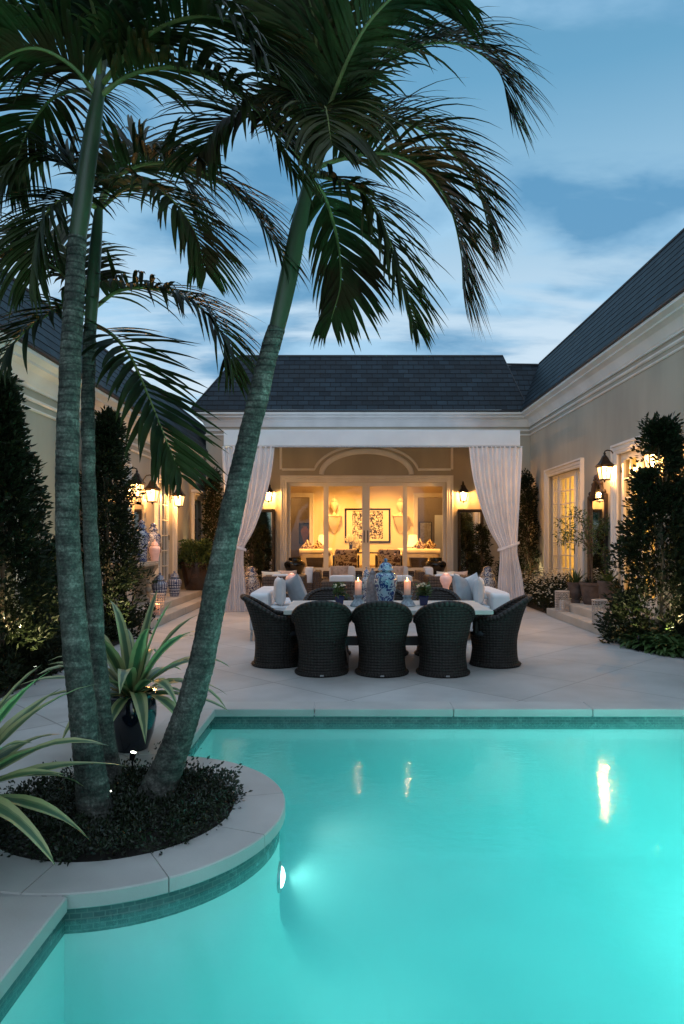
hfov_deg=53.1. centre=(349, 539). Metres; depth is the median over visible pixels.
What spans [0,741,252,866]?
ground cover
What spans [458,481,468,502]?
wall lantern
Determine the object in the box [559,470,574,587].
french door
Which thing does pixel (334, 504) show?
lidded urn
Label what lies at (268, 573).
pillow
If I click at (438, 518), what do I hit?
inner door
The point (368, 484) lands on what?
glass door
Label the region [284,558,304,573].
black urn
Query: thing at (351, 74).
palm tree
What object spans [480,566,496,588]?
floor jar
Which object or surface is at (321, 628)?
dining chair
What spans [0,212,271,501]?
palm tree
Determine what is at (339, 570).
pillow
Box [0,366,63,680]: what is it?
conical shrub
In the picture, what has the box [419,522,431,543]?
picture
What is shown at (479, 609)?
dining table
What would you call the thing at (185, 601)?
side steps
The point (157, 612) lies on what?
candle lantern
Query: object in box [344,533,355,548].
flower vase
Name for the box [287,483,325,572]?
glass door
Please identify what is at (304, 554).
console table
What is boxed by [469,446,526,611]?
curtain
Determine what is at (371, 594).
ginger jar
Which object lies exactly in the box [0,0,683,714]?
sky
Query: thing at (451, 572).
pillow
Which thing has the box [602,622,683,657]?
ground cover
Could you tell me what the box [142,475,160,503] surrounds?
wall lantern
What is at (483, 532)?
potted shrub
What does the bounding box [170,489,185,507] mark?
wall lantern
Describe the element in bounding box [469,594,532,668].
dining chair
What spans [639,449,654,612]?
french door
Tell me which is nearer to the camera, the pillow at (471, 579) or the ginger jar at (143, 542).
the pillow at (471, 579)
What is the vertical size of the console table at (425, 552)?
0.616 m
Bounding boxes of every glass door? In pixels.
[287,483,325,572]
[326,482,365,572]
[366,482,404,571]
[405,483,445,572]
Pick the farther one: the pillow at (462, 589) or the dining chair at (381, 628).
the pillow at (462, 589)
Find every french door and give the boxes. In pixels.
[109,469,119,569]
[159,484,160,572]
[161,485,168,581]
[195,501,197,538]
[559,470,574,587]
[621,449,638,595]
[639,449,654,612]
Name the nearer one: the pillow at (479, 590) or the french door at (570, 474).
the pillow at (479, 590)
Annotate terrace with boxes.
[0,606,683,896]
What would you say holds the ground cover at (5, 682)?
on the planting soil
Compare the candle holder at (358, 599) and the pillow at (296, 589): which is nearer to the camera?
the candle holder at (358, 599)
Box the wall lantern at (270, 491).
[265,483,273,502]
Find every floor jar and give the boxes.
[245,566,259,595]
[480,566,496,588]
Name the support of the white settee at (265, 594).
on the terrace
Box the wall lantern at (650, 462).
[641,447,664,467]
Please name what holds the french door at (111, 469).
in the house wing at (171, 521)
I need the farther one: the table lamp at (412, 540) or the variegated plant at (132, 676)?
the table lamp at (412, 540)
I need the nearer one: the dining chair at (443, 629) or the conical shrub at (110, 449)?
the dining chair at (443, 629)
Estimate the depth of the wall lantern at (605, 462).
13.16 m
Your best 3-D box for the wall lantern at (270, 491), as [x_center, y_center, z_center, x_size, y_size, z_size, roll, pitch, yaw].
[-2.285,-1.332,19.320,0.276,0.640,0.356,0,0,0]
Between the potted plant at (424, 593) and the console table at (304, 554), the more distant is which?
the console table at (304, 554)
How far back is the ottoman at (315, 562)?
20.17 m
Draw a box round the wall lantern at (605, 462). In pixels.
[595,450,613,482]
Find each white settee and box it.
[250,586,290,640]
[470,586,509,630]
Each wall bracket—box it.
[329,515,341,532]
[393,515,408,532]
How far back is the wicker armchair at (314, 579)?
15.56 m
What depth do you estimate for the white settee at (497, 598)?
10.75 m
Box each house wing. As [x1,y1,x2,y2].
[0,269,207,652]
[520,228,683,626]
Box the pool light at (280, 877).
[277,861,284,892]
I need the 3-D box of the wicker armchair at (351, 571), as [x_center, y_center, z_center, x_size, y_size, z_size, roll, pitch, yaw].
[-0.179,1.125,16.900,1.000,0.910,0.850,0,0,0]
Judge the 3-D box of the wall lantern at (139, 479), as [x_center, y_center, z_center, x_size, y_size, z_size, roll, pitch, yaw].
[-4.220,-1.092,13.450,0.356,0.640,0.276,0,0,0]
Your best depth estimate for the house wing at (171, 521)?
11.19 m
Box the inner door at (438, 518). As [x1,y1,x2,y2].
[435,515,441,557]
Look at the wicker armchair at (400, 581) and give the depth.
13.78 m
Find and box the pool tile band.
[0,715,683,1022]
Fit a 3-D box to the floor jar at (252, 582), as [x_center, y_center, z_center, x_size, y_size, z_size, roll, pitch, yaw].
[-2.268,1.110,15.700,0.430,0.980,0.430,0,0,0]
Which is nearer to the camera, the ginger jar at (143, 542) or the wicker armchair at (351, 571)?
the ginger jar at (143, 542)
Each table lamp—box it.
[318,535,323,544]
[407,535,417,547]
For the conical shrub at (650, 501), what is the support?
on the planting soil
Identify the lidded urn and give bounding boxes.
[330,496,337,514]
[397,496,402,514]
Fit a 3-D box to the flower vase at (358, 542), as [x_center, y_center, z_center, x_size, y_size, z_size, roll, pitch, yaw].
[0.280,0.209,23.292,0.470,0.460,0.451,0,0,0]
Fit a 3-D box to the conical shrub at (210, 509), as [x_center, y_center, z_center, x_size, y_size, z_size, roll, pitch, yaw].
[-3.709,-0.169,18.688,1.081,3.752,1.073,0,0,-32]
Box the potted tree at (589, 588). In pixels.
[553,506,609,604]
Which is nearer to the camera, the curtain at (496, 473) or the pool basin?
the pool basin
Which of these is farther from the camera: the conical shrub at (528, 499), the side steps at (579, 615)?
the conical shrub at (528, 499)
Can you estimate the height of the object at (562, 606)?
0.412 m
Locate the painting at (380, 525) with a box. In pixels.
[345,508,390,542]
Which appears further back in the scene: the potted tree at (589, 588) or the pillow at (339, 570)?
the pillow at (339, 570)
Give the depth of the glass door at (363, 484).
19.54 m
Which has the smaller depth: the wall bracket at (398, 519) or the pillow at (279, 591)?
the pillow at (279, 591)
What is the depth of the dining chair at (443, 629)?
7.90 m
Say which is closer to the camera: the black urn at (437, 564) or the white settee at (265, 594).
the white settee at (265, 594)
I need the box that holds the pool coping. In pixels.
[0,702,683,999]
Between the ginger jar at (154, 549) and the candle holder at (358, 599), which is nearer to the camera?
the candle holder at (358, 599)
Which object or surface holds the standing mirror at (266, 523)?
attached to the pavilion
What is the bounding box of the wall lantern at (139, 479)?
[128,467,145,498]
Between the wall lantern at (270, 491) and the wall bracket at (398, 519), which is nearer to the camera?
the wall lantern at (270, 491)
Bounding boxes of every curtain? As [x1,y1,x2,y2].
[222,446,274,611]
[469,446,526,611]
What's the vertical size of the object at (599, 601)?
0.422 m
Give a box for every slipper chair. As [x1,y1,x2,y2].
[332,549,358,567]
[375,549,402,567]
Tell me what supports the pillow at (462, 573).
on the wicker armchair at (433, 581)
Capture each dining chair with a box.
[240,594,298,668]
[291,600,351,677]
[303,587,352,654]
[351,601,411,677]
[362,589,408,655]
[412,587,461,655]
[413,601,474,677]
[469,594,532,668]
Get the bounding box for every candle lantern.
[150,593,164,615]
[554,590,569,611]
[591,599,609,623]
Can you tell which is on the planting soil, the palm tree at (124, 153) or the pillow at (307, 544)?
the palm tree at (124, 153)
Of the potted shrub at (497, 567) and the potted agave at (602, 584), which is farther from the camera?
the potted shrub at (497, 567)
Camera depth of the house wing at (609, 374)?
13.60 m
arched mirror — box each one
[132,485,145,531]
[587,474,607,580]
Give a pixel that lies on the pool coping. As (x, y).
(250, 827)
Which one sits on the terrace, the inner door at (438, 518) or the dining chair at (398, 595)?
the dining chair at (398, 595)
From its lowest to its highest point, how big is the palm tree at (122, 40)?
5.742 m
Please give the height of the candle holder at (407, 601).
0.390 m
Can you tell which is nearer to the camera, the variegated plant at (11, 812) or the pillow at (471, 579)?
the variegated plant at (11, 812)
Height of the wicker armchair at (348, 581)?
0.840 m
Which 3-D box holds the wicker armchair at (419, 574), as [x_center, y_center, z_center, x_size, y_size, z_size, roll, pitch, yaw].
[1.989,1.115,16.000,0.850,0.930,0.900,0,0,0]
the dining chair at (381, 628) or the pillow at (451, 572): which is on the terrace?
the dining chair at (381, 628)
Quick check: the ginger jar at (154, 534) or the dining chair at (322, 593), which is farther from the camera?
the ginger jar at (154, 534)
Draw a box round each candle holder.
[350,578,365,606]
[401,578,415,606]
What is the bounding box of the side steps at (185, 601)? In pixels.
[111,588,201,637]
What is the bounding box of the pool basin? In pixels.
[0,729,683,1023]
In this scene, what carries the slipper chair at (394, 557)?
on the pavilion
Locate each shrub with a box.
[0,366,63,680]
[28,535,86,646]
[79,405,158,638]
[178,538,212,590]
[197,467,223,550]
[244,525,266,587]
[466,523,495,577]
[493,557,524,587]
[517,468,541,592]
[593,410,683,643]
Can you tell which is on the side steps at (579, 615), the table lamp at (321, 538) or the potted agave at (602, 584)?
the potted agave at (602, 584)
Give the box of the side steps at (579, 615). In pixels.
[547,601,658,635]
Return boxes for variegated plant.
[0,665,128,865]
[23,590,229,752]
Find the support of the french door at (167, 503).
in the house wing at (171, 521)
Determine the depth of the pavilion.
19.50 m
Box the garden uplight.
[129,751,136,774]
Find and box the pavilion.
[191,355,538,586]
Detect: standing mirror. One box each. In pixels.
[249,509,274,573]
[458,509,483,573]
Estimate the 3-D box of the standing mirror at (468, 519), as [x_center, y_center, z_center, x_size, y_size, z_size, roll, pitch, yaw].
[3.444,0.063,19.455,0.735,1.835,0.050,0,0,0]
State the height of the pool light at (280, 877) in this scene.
0.169 m
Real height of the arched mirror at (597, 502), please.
2.520 m
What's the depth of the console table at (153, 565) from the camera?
14.08 m
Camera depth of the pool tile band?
3.83 m
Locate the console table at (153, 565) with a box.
[110,560,158,606]
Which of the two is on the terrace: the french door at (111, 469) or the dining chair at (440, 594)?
the dining chair at (440, 594)
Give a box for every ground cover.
[0,602,158,694]
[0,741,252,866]
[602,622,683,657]
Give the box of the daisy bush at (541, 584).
[522,567,582,610]
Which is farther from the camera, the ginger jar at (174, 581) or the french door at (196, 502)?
the french door at (196, 502)
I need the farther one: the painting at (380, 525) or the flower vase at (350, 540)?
the painting at (380, 525)
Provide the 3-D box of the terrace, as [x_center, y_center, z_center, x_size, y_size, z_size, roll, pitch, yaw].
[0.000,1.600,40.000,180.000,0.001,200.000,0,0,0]
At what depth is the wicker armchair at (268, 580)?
13.88 m
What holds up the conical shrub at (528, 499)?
on the planting soil
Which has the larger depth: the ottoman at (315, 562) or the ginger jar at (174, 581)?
the ottoman at (315, 562)
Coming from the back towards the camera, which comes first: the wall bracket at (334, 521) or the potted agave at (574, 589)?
the wall bracket at (334, 521)
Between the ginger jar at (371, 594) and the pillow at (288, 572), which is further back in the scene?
the pillow at (288, 572)
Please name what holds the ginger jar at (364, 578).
on the dining table at (479, 609)
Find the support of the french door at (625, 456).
in the house wing at (609, 374)
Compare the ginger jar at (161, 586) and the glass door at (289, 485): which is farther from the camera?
the glass door at (289, 485)
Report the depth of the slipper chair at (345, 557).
21.40 m
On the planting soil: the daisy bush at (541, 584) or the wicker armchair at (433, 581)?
the daisy bush at (541, 584)
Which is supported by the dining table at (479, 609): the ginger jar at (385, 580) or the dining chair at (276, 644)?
the ginger jar at (385, 580)
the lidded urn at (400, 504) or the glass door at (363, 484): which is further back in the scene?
the lidded urn at (400, 504)
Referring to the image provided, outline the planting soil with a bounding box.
[0,597,680,861]
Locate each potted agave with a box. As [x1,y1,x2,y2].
[563,569,589,602]
[595,569,620,608]
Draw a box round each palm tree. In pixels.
[0,0,331,835]
[0,113,312,789]
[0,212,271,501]
[135,0,557,809]
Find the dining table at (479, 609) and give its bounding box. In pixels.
[284,601,492,669]
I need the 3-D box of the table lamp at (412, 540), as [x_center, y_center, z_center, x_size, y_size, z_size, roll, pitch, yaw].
[2.313,0.264,25.000,0.420,0.840,0.420,0,0,0]
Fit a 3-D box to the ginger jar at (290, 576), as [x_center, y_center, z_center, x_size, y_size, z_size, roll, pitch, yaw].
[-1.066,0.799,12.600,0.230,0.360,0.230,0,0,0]
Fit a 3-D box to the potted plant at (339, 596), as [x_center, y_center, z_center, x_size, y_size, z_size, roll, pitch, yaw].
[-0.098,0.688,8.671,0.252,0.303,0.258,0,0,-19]
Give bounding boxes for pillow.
[262,571,280,576]
[274,576,285,605]
[278,570,296,573]
[285,574,306,601]
[300,540,315,548]
[313,540,323,548]
[330,565,348,574]
[392,566,403,574]
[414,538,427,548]
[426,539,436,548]
[437,571,453,573]
[448,571,467,575]
[452,573,472,600]
[465,572,487,600]
[473,577,484,603]
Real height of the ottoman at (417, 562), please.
0.427 m
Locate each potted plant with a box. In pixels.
[332,582,350,603]
[415,581,431,605]
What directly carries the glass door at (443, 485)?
in the pavilion
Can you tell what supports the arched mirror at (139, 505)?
attached to the house wing at (171, 521)
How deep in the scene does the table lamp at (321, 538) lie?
24.84 m
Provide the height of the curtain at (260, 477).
3.632 m
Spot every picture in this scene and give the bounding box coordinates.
[299,523,308,543]
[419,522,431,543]
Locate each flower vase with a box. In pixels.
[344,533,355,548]
[351,539,361,551]
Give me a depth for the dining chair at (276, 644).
8.48 m
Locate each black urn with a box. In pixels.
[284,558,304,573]
[425,558,445,573]
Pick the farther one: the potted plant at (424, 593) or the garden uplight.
the potted plant at (424, 593)
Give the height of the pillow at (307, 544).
0.522 m
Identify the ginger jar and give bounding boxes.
[133,520,149,561]
[148,523,160,560]
[149,540,160,560]
[151,573,167,600]
[167,571,181,596]
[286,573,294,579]
[361,566,368,601]
[366,568,377,601]
[374,558,397,601]
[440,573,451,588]
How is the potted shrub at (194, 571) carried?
on the side steps at (185, 601)
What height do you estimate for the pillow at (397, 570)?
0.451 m
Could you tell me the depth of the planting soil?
3.73 m
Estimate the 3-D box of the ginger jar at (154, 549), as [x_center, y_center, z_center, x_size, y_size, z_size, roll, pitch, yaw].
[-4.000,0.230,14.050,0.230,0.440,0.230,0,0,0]
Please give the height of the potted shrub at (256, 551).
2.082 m
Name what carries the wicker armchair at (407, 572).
on the terrace
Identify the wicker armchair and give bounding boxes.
[262,574,306,596]
[305,567,321,593]
[320,575,362,599]
[322,566,361,579]
[375,566,414,578]
[396,575,421,616]
[415,567,432,582]
[423,574,468,590]
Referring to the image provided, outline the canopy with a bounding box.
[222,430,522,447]
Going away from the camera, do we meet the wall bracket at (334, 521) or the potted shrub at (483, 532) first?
the potted shrub at (483, 532)
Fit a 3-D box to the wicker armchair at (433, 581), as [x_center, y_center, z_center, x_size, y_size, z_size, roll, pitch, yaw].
[2.021,1.150,14.320,0.860,0.860,0.880,0,0,0]
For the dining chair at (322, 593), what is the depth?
9.84 m
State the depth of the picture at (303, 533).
28.57 m

